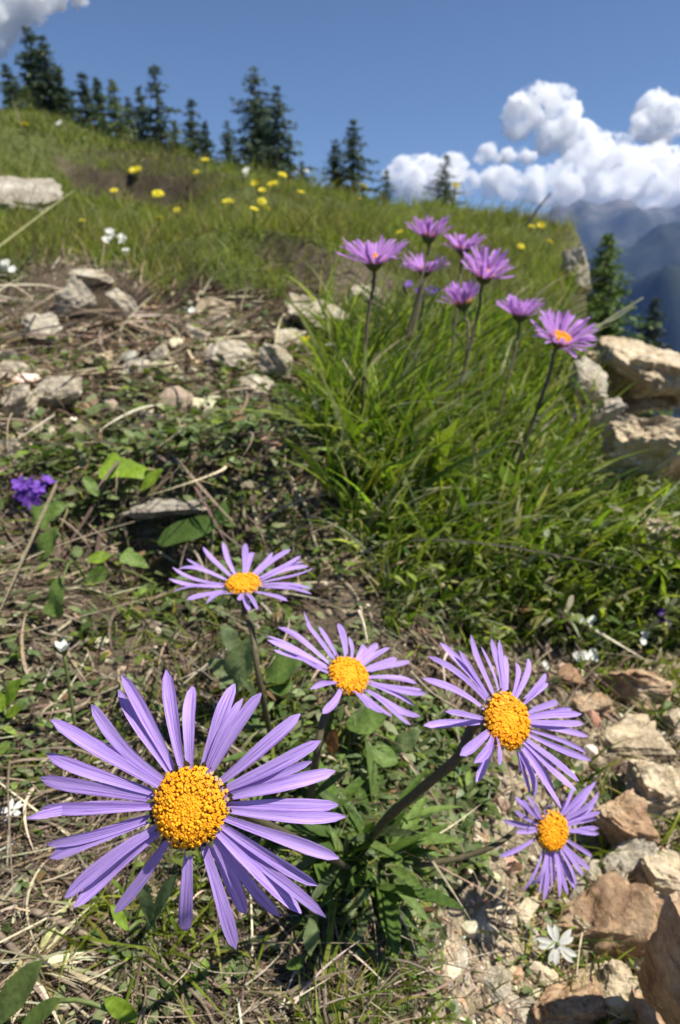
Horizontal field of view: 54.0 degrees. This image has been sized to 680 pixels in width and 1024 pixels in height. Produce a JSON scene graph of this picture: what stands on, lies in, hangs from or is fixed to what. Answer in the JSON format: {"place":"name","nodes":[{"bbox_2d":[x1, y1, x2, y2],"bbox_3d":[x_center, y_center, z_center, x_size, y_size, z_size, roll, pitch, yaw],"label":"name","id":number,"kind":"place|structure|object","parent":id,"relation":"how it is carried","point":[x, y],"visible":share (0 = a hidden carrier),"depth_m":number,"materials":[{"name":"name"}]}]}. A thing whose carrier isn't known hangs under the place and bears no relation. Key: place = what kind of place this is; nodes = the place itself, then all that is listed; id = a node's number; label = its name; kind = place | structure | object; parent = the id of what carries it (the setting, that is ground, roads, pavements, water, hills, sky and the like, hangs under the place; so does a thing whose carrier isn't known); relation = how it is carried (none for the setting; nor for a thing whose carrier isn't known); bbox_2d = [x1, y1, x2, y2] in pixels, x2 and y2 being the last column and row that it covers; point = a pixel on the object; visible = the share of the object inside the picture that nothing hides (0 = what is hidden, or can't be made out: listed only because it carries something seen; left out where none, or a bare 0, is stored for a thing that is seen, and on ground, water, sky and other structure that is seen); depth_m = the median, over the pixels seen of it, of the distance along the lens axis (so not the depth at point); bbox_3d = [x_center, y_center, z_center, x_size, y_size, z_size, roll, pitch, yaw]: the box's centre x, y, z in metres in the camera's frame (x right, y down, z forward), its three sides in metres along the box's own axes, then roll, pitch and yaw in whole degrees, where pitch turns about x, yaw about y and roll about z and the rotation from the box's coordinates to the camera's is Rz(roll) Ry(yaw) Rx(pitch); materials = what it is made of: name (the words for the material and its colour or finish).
{"place":"outdoors","nodes":[
{"label":"outdoors","id":0,"kind":"place"},
{"bbox_2d":[0,111,679,1023],"bbox_3d":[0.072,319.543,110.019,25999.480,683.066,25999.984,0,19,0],"label":"ground","id":1,"kind":"structure","parent":0,"point":[140,185],"depth_m":0.42,"materials":[{"name":"soil"}]},
{"bbox_2d":[0,678,21,717],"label":"broadleaf plant","id":2,"kind":"object","parent":1,"relation":"on","point":[8,697],"visible":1,"depth_m":0.28,"materials":[{"name":"green plant"}]},
{"bbox_2d":[0,63,27,111],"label":"conifer","id":3,"kind":"object","parent":1,"relation":"on","point":[8,91],"visible":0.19,"depth_m":33.22,"materials":[{"name":"green plant"}]},
{"bbox_2d":[0,438,29,463],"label":"rock","id":4,"kind":"object","parent":1,"relation":"on","point":[3,444],"visible":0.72,"depth_m":0.48,"materials":[{"name":"stone"}]},
{"bbox_2d":[0,360,31,377],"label":"rock","id":5,"kind":"object","parent":1,"relation":"on","point":[12,366],"visible":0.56,"depth_m":0.62,"materials":[{"name":"stone"}]},
{"bbox_2d":[0,384,38,423],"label":"rock","id":6,"kind":"object","parent":1,"relation":"on","point":[20,405],"visible":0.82,"depth_m":0.53,"materials":[{"name":"stone"}]},
{"bbox_2d":[12,85,40,111],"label":"conifer","id":7,"kind":"object","parent":1,"relation":"on","point":[25,99],"visible":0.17,"depth_m":24.08,"materials":[{"name":"green plant"}]},
{"bbox_2d":[0,176,63,214],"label":"rock","id":8,"kind":"object","parent":1,"relation":"on","point":[13,182],"visible":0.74,"depth_m":2.32,"materials":[{"name":"stone"}]},
{"bbox_2d":[11,474,56,509],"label":"violet flower","id":9,"kind":"object","parent":1,"relation":"on","point":[23,489],"visible":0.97,"depth_m":0.43,"materials":[{"name":"purple plant"}]},
{"bbox_2d":[12,25,62,110],"bbox_3d":[-15.915,-19.926,35.586,5.419,10.135,5.461,15,24,37],"label":"conifer","id":10,"kind":"object","parent":1,"relation":"on","point":[27,66],"visible":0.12,"depth_m":34.27,"materials":[{"name":"green plant"}]},
{"bbox_2d":[21,312,62,343],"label":"rock","id":11,"kind":"object","parent":1,"relation":"on","point":[34,322],"visible":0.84,"depth_m":0.72,"materials":[{"name":"stone"}]},
{"bbox_2d":[27,34,65,115],"bbox_3d":[-14.701,-19.353,34.411,4.090,8.864,4.345,0,19,0],"label":"conifer","id":12,"kind":"object","parent":1,"relation":"on","point":[48,104],"visible":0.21,"depth_m":33.41,"materials":[{"name":"green plant"}]},
{"bbox_2d":[0,931,94,1009],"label":"dry stalk","id":13,"kind":"object","parent":1,"relation":"on","point":[8,944],"visible":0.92,"depth_m":0.20,"materials":[{"name":"plant"}]},
{"bbox_2d":[31,375,82,408],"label":"rock","id":14,"kind":"object","parent":1,"relation":"on","point":[66,390],"visible":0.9,"depth_m":0.56,"materials":[{"name":"stone"}]},
{"bbox_2d":[43,62,80,123],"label":"conifer","id":15,"kind":"object","parent":1,"relation":"on","point":[63,99],"visible":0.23,"depth_m":33.30,"materials":[{"name":"green plant"}]},
{"bbox_2d":[11,897,120,1023],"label":"dried tuft","id":16,"kind":"object","parent":1,"relation":"on","point":[54,961],"visible":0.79,"depth_m":0.20,"materials":[{"name":"plant"}]},
{"bbox_2d":[55,639,78,746],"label":"flower","id":17,"kind":"object","parent":1,"relation":"on","point":[62,647],"visible":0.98,"depth_m":0.26,"materials":[{"name":"white plant"}]},
{"bbox_2d":[0,960,137,1023],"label":"broadleaf plant","id":18,"kind":"object","parent":1,"relation":"on","point":[17,988],"visible":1,"depth_m":0.18,"materials":[{"name":"green plant"}]},
{"bbox_2d":[31,908,118,961],"bbox_3d":[-0.084,0.134,0.212,0.032,0.010,0.004,6,20,18],"label":"dry stalk","id":19,"kind":"object","parent":1,"relation":"on","point":[63,923],"visible":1,"depth_m":0.21,"materials":[{"name":"plant"}]},
{"bbox_2d":[52,272,100,319],"bbox_3d":[-0.310,-0.248,0.785,0.056,0.067,0.046,0,19,0],"label":"rock","id":20,"kind":"object","parent":1,"relation":"on","point":[74,291],"visible":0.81,"depth_m":0.77,"materials":[{"name":"stone"}]},
{"bbox_2d":[69,71,112,135],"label":"conifer","id":21,"kind":"object","parent":1,"relation":"on","point":[85,99],"visible":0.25,"depth_m":31.29,"materials":[{"name":"green plant"}]},
{"bbox_2d":[69,269,113,285],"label":"rock","id":22,"kind":"object","parent":1,"relation":"on","point":[89,277],"visible":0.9,"depth_m":1.04,"materials":[{"name":"stone"}]},
{"bbox_2d":[30,501,157,617],"bbox_3d":[-0.137,0.033,0.382,0.065,0.054,0.118,-9,21,-24],"label":"broadleaf plant","id":23,"kind":"object","parent":1,"relation":"on","point":[52,607],"visible":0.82,"depth_m":0.40,"materials":[{"name":"green plant"}]},
{"bbox_2d":[90,76,113,135],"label":"conifer","id":24,"kind":"object","parent":1,"relation":"on","point":[97,84],"visible":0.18,"depth_m":33.26,"materials":[{"name":"green plant"}]},
{"bbox_2d":[92,79,139,146],"bbox_3d":[-9.589,-15.583,28.968,3.771,5.537,3.564,0,19,0],"label":"conifer","id":25,"kind":"object","parent":1,"relation":"on","point":[114,115],"visible":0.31,"depth_m":28.31,"materials":[{"name":"green plant"}]},
{"bbox_2d":[83,452,161,499],"bbox_3d":[-0.141,-0.021,0.441,0.052,0.032,0.024,2,19,5],"label":"broadleaf plant","id":26,"kind":"object","parent":1,"relation":"on","point":[125,467],"visible":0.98,"depth_m":0.44,"materials":[{"name":"green plant"}]},
{"bbox_2d":[104,288,144,320],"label":"rock","id":27,"kind":"object","parent":1,"relation":"on","point":[117,299],"visible":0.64,"depth_m":0.80,"materials":[{"name":"stone"}]},
{"bbox_2d":[122,85,156,151],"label":"conifer","id":28,"kind":"object","parent":1,"relation":"on","point":[137,109],"visible":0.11,"depth_m":30.23,"materials":[{"name":"green plant"}]},
{"bbox_2d":[111,873,177,931],"bbox_3d":[-0.061,0.124,0.207,0.022,0.037,0.013,16,25,39],"label":"broadleaf plant","id":29,"kind":"object","parent":1,"relation":"on","point":[151,909],"visible":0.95,"depth_m":0.20,"materials":[{"name":"green plant"}]},
{"bbox_2d":[129,63,187,152],"bbox_3d":[-8.196,-16.210,30.006,4.125,6.865,3.727,-17,26,-41],"label":"conifer","id":30,"kind":"object","parent":1,"relation":"on","point":[159,129],"visible":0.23,"depth_m":29.54,"materials":[{"name":"green plant"}]},
{"bbox_2d":[148,344,170,361],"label":"rock","id":31,"kind":"object","parent":1,"relation":"on","point":[158,354],"visible":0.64,"depth_m":0.68,"materials":[{"name":"stone"}]},
{"bbox_2d":[116,496,206,518],"bbox_3d":[-0.115,-0.001,0.438,0.066,0.018,0.044,8,20,22],"label":"rock","id":32,"kind":"object","parent":1,"relation":"on","point":[156,507],"visible":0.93,"depth_m":0.43,"materials":[{"name":"stone"}]},
{"bbox_2d":[123,938,214,1023],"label":"dry stalk","id":33,"kind":"object","parent":1,"relation":"on","point":[180,982],"visible":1,"depth_m":0.20,"materials":[{"name":"plant"}]},
{"bbox_2d":[164,120,196,155],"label":"conifer","id":34,"kind":"object","parent":1,"relation":"on","point":[174,133],"visible":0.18,"depth_m":26.15,"materials":[{"name":"green plant"}]},
{"bbox_2d":[157,500,229,546],"bbox_3d":[-0.091,0.009,0.415,0.043,0.033,0.025,-10,21,-26],"label":"broadleaf plant","id":35,"kind":"object","parent":1,"relation":"on","point":[196,527],"visible":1,"depth_m":0.41,"materials":[{"name":"green plant"}]},
{"bbox_2d":[177,99,215,159],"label":"conifer","id":36,"kind":"object","parent":1,"relation":"on","point":[190,125],"visible":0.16,"depth_m":27.23,"materials":[{"name":"green plant"}]},
{"bbox_2d":[184,323,209,343],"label":"rock","id":37,"kind":"object","parent":1,"relation":"on","point":[199,333],"visible":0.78,"depth_m":0.80,"materials":[{"name":"stone"}]},
{"bbox_2d":[195,119,218,164],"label":"conifer","id":38,"kind":"object","parent":1,"relation":"on","point":[204,134],"visible":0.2,"depth_m":27.14,"materials":[{"name":"green plant"}]},
{"bbox_2d":[195,296,234,317],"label":"rock","id":39,"kind":"object","parent":1,"relation":"on","point":[212,301],"visible":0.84,"depth_m":0.97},
{"bbox_2d":[204,339,253,370],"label":"rock","id":40,"kind":"object","parent":1,"relation":"on","point":[226,346],"visible":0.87,"depth_m":0.71,"materials":[{"name":"stone"}]},
{"bbox_2d":[213,120,246,171],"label":"conifer","id":41,"kind":"object","parent":1,"relation":"on","point":[227,147],"visible":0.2,"depth_m":24.16,"materials":[{"name":"green plant"}]},
{"bbox_2d":[170,542,313,764],"bbox_3d":[-0.037,0.061,0.263,0.054,0.089,0.051,0,19,0],"label":"aster","id":42,"kind":"object","parent":1,"relation":"on","point":[244,586],"visible":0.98,"depth_m":0.25,"materials":[{"name":"purple plant"}]},
{"bbox_2d":[27,669,464,948],"bbox_3d":[-0.001,0.080,0.184,0.072,0.138,0.147,5,20,15],"label":"aster","id":43,"kind":"object","parent":1,"relation":"on","point":[186,804],"visible":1,"depth_m":0.12,"materials":[{"name":"purple plant"}]},
{"bbox_2d":[207,625,301,695],"bbox_3d":[-0.040,0.070,0.294,0.042,0.037,0.028,11,22,28],"label":"broadleaf plant","id":44,"kind":"object","parent":1,"relation":"on","point":[281,668],"visible":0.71,"depth_m":0.29,"materials":[{"name":"green plant"}]},
{"bbox_2d":[236,374,273,400],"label":"rock","id":45,"kind":"object","parent":1,"relation":"on","point":[259,379],"visible":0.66,"depth_m":0.66,"materials":[{"name":"stone"}]},
{"bbox_2d":[218,66,295,174],"bbox_3d":[-3.025,-13.299,25.123,4.167,5.930,4.477,15,24,37],"label":"conifer","id":46,"kind":"object","parent":1,"relation":"on","point":[256,110],"visible":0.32,"depth_m":24.37,"materials":[{"name":"green plant"}]},
{"bbox_2d":[258,343,291,380],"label":"rock","id":47,"kind":"object","parent":1,"relation":"on","point":[270,358],"visible":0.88,"depth_m":0.69,"materials":[{"name":"stone"}]},
{"bbox_2d":[244,85,329,191],"bbox_3d":[-2.117,-12.472,24.276,4.054,5.354,3.525,0,19,0],"label":"conifer","id":48,"kind":"object","parent":1,"relation":"on","point":[284,163],"visible":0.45,"depth_m":23.96,"materials":[{"name":"green plant"}]},
{"bbox_2d":[273,328,305,347],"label":"rock","id":49,"kind":"object","parent":1,"relation":"on","point":[281,336],"visible":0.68,"depth_m":0.79,"materials":[{"name":"stone"}]},
{"bbox_2d":[287,917,318,969],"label":"broadleaf plant","id":50,"kind":"object","parent":1,"relation":"on","point":[311,937],"visible":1,"depth_m":0.20,"materials":[{"name":"green plant"}]},
{"bbox_2d":[0,96,631,356],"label":"meadow grass","id":51,"kind":"structure","parent":1,"relation":"on","point":[330,224],"depth_m":1.64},
{"bbox_2d":[287,293,347,332],"bbox_3d":[-0.026,-0.250,0.847,0.082,0.052,0.060,0,19,0],"label":"rock","id":52,"kind":"object","parent":1,"relation":"on","point":[294,299],"visible":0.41,"depth_m":0.83,"materials":[{"name":"stone"}]},
{"bbox_2d":[218,612,425,918],"bbox_3d":[-0.012,0.080,0.234,0.063,0.096,0.076,-14,24,-36],"label":"aster","id":53,"kind":"object","parent":1,"relation":"on","point":[347,675],"visible":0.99,"depth_m":0.22,"materials":[{"name":"purple plant"}]},
{"bbox_2d":[286,479,363,631],"bbox_3d":[-0.009,0.020,0.388,0.007,0.048,0.129,-7,20,-20],"label":"dry stalk","id":54,"kind":"object","parent":1,"relation":"on","point":[315,541],"visible":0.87,"depth_m":0.40,"materials":[{"name":"plant"}]},
{"bbox_2d":[325,729,338,755],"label":"dead leaf","id":55,"kind":"object","parent":1,"relation":"on","point":[331,742],"visible":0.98,"depth_m":0.26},
{"bbox_2d":[320,138,354,195],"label":"conifer","id":56,"kind":"object","parent":1,"relation":"on","point":[333,163],"visible":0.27,"depth_m":25.68,"materials":[{"name":"green plant"}]},
{"bbox_2d":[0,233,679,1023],"bbox_3d":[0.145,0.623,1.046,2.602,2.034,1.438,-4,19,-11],"label":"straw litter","id":57,"kind":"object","parent":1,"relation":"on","point":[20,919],"visible":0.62,"depth_m":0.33,"materials":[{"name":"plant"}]},
{"bbox_2d":[0,258,679,1023],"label":"ground cover","id":58,"kind":"object","parent":1,"relation":"on","point":[466,788],"visible":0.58,"depth_m":0.30,"materials":[{"name":"green plant"}]},
{"bbox_2d":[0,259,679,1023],"bbox_3d":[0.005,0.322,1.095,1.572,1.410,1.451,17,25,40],"label":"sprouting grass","id":59,"kind":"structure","parent":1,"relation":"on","point":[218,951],"depth_m":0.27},
{"bbox_2d":[326,119,385,204],"bbox_3d":[0.503,-12.408,25.665,3.653,4.827,3.329,-4,19,-11],"label":"conifer","id":60,"kind":"object","parent":1,"relation":"on","point":[353,154],"visible":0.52,"depth_m":25.29,"materials":[{"name":"green plant"}]},
{"bbox_2d":[316,235,415,471],"bbox_3d":[0.007,-0.103,0.437,0.069,0.150,0.097,10,21,26],"label":"aster","id":61,"kind":"object","parent":1,"relation":"on","point":[372,257],"visible":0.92,"depth_m":0.44,"materials":[{"name":"purple plant"}]},
{"bbox_2d":[345,704,419,766],"bbox_3d":[0.016,0.092,0.271,0.029,0.025,0.017,7,20,19],"label":"broadleaf plant","id":62,"kind":"object","parent":1,"relation":"on","point":[363,719],"visible":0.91,"depth_m":0.27,"materials":[{"name":"green plant"}]},
{"bbox_2d":[398,214,452,401],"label":"aster","id":63,"kind":"object","parent":1,"relation":"on","point":[427,233],"visible":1,"depth_m":0.59,"materials":[{"name":"purple plant"}]},
{"bbox_2d":[400,252,450,360],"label":"aster","id":64,"kind":"object","parent":1,"relation":"on","point":[418,264],"visible":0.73,"depth_m":0.65,"materials":[{"name":"purple plant"}]},
{"bbox_2d":[281,635,590,891],"bbox_3d":[0.025,0.078,0.222,0.111,0.109,0.071,15,24,36],"label":"aster","id":65,"kind":"object","parent":1,"relation":"on","point":[504,719],"visible":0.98,"depth_m":0.18,"materials":[{"name":"purple plant"}]},
{"bbox_2d":[417,154,466,207],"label":"conifer","id":66,"kind":"object","parent":1,"relation":"on","point":[444,184],"visible":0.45,"depth_m":27.27,"materials":[{"name":"green plant"}]},
{"bbox_2d":[438,232,485,413],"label":"aster","id":67,"kind":"object","parent":1,"relation":"on","point":[460,246],"visible":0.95,"depth_m":0.62,"materials":[{"name":"purple plant"}]},
{"bbox_2d":[335,768,599,964],"bbox_3d":[0.036,0.126,0.236,0.129,0.041,0.066,0,19,0],"label":"aster","id":68,"kind":"object","parent":1,"relation":"on","point":[550,830],"visible":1,"depth_m":0.25,"materials":[{"name":"purple plant"}]},
{"bbox_2d":[436,279,513,444],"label":"aster","id":69,"kind":"object","parent":1,"relation":"on","point":[463,296],"visible":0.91,"depth_m":0.55,"materials":[{"name":"purple plant"}]},
{"bbox_2d":[446,245,514,449],"bbox_3d":[0.099,-0.110,0.506,0.071,0.174,0.049,-15,24,-36],"label":"aster","id":70,"kind":"object","parent":1,"relation":"on","point":[485,271],"visible":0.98,"depth_m":0.50,"materials":[{"name":"purple plant"}]},
{"bbox_2d":[476,914,499,947],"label":"rock","id":71,"kind":"object","parent":1,"relation":"on","point":[484,923],"visible":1,"depth_m":0.27,"materials":[{"name":"stone"}]},
{"bbox_2d":[481,965,510,1006],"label":"rock","id":72,"kind":"object","parent":1,"relation":"on","point":[501,992],"visible":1,"depth_m":0.25,"materials":[{"name":"stone"}]},
{"bbox_2d":[492,294,547,445],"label":"aster","id":73,"kind":"object","parent":1,"relation":"on","point":[519,310],"visible":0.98,"depth_m":0.55,"materials":[{"name":"purple plant"}]},
{"bbox_2d":[506,994,534,1023],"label":"rock","id":74,"kind":"object","parent":1,"relation":"on","point":[520,1007],"visible":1,"depth_m":0.25,"materials":[{"name":"stone"}]},
{"bbox_2d":[507,894,539,926],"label":"rock","id":75,"kind":"object","parent":1,"relation":"on","point":[527,907],"visible":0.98,"depth_m":0.28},
{"bbox_2d":[525,960,558,987],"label":"rock","id":76,"kind":"object","parent":1,"relation":"on","point":[544,974],"visible":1,"depth_m":0.26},
{"bbox_2d":[499,307,597,508],"bbox_3d":[0.131,-0.062,0.462,0.112,0.150,0.100,-7,20,-20],"label":"aster","id":77,"kind":"object","parent":1,"relation":"on","point":[560,337],"visible":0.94,"depth_m":0.47,"materials":[{"name":"purple plant"}]},
{"bbox_2d":[536,924,576,965],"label":"star flower","id":78,"kind":"object","parent":1,"relation":"on","point":[566,952],"visible":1,"depth_m":0.26,"materials":[{"name":"white plant"}]},
{"bbox_2d":[532,967,610,1023],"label":"rock","id":79,"kind":"object","parent":1,"relation":"on","point":[554,1004],"visible":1,"depth_m":0.24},
{"bbox_2d":[560,243,591,295],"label":"rock","id":80,"kind":"object","parent":1,"relation":"on","point":[573,255],"visible":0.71,"depth_m":1.59,"materials":[{"name":"stone"}]},
{"bbox_2d":[567,356,607,405],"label":"rock","id":81,"kind":"object","parent":1,"relation":"on","point":[591,366],"visible":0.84,"depth_m":0.69,"materials":[{"name":"stone"}]},
{"bbox_2d":[571,857,604,889],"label":"rock","id":82,"kind":"object","parent":1,"relation":"on","point":[593,864],"visible":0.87,"depth_m":0.29,"materials":[{"name":"stone"}]},
{"bbox_2d":[572,692,615,719],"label":"rock","id":83,"kind":"object","parent":1,"relation":"on","point":[584,705],"visible":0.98,"depth_m":0.36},
{"bbox_2d":[573,397,627,434],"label":"rock","id":84,"kind":"object","parent":1,"relation":"on","point":[615,407],"visible":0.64,"depth_m":0.66,"materials":[{"name":"stone"}]},
{"bbox_2d":[540,871,663,972],"bbox_3d":[0.106,0.176,0.275,0.052,0.052,0.033,0,19,0],"label":"rock","id":85,"kind":"object","parent":1,"relation":"on","point":[637,906],"visible":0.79,"depth_m":0.27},
{"bbox_2d":[585,959,641,1023],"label":"rock","id":86,"kind":"object","parent":1,"relation":"on","point":[617,974],"visible":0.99,"depth_m":0.25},
{"bbox_2d":[588,788,659,845],"bbox_3d":[0.126,0.141,0.303,0.028,0.031,0.032,0,19,0],"label":"rock","id":87,"kind":"object","parent":1,"relation":"on","point":[623,816],"visible":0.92,"depth_m":0.29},
{"bbox_2d":[598,836,658,883],"bbox_3d":[0.124,0.152,0.293,0.024,0.032,0.023,-9,21,-25],"label":"rock","id":88,"kind":"object","parent":1,"relation":"on","point":[637,849],"visible":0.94,"depth_m":0.29,"materials":[{"name":"stone"}]},
{"bbox_2d":[586,233,673,417],"bbox_3d":[4.481,-2.891,11.624,2.968,3.644,2.717,0,19,0],"label":"conifer","id":89,"kind":"object","parent":1,"relation":"on","point":[605,284],"visible":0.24,"depth_m":11.13,"materials":[{"name":"green plant"}]},
{"bbox_2d":[586,336,679,415],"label":"rock","id":90,"kind":"object","parent":1,"relation":"on","point":[653,371],"visible":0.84,"depth_m":0.77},
{"bbox_2d":[593,713,675,764],"bbox_3d":[0.147,0.119,0.344,0.038,0.021,0.030,0,19,0],"label":"rock","id":91,"kind":"object","parent":1,"relation":"on","point":[649,743],"visible":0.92,"depth_m":0.34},
{"bbox_2d":[599,669,672,714],"bbox_3d":[0.168,0.101,0.377,0.042,0.032,0.037,0,19,0],"label":"rock","id":92,"kind":"object","parent":1,"relation":"on","point":[639,681],"visible":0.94,"depth_m":0.37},
{"bbox_2d":[602,413,679,493],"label":"rock","id":93,"kind":"object","parent":1,"relation":"on","point":[658,436],"visible":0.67,"depth_m":0.50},
{"bbox_2d":[632,983,665,1023],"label":"rock","id":94,"kind":"object","parent":1,"relation":"on","point":[647,1013],"visible":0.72,"depth_m":0.24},
{"bbox_2d":[623,758,679,827],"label":"rock","id":95,"kind":"object","parent":1,"relation":"on","point":[656,786],"visible":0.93,"depth_m":0.30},
{"bbox_2d":[630,849,679,902],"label":"rock","id":96,"kind":"object","parent":1,"relation":"on","point":[660,874],"visible":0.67,"depth_m":0.28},
{"bbox_2d":[632,298,679,418],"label":"conifer","id":97,"kind":"object","parent":1,"relation":"on","point":[650,336],"visible":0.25,"depth_m":17.17,"materials":[{"name":"green plant"}]},
{"bbox_2d":[638,891,679,1023],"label":"rock","id":98,"kind":"object","parent":1,"relation":"on","point":[659,978],"visible":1,"depth_m":0.22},
{"bbox_2d":[638,516,679,548],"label":"rock","id":99,"kind":"object","parent":1,"relation":"on","point":[657,521],"visible":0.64,"depth_m":0.44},
{"bbox_2d":[657,454,679,484],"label":"rock","id":100,"kind":"object","parent":1,"relation":"on","point":[674,473],"visible":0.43,"depth_m":0.55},
{"bbox_2d":[659,707,679,734],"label":"rock","id":101,"kind":"object","parent":1,"relation":"on","point":[671,715],"visible":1,"depth_m":0.35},
{"bbox_2d":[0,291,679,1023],"bbox_3d":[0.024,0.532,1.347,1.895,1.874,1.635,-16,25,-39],"label":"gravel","id":102,"kind":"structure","parent":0,"point":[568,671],"depth_m":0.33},
{"bbox_2d":[0,0,679,213],"label":"sky","id":103,"kind":"structure","parent":0,"point":[574,99],"materials":[{"name":"blue"}]},
{"bbox_2d":[224,240,679,672],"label":"tall grass","id":104,"kind":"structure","parent":0,"point":[464,471],"depth_m":0.43,"materials":[{"name":"plant"}]},
{"bbox_2d":[510,199,679,262],"bbox_3d":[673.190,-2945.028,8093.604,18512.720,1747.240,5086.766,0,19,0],"label":"mountain ridge","id":105,"kind":"structure","parent":0,"point":[628,223],"depth_m":7440.84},
{"bbox_2d":[586,222,679,294],"bbox_3d":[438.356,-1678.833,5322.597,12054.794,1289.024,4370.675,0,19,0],"label":"mountain ridge","id":106,"kind":"structure","parent":0,"point":[657,247],"depth_m":4877.01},
{"bbox_2d":[598,263,679,418],"bbox_3d":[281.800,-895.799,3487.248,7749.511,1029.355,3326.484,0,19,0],"label":"mountain ridge","id":107,"kind":"structure","parent":0,"point":[663,284],"depth_m":3029.45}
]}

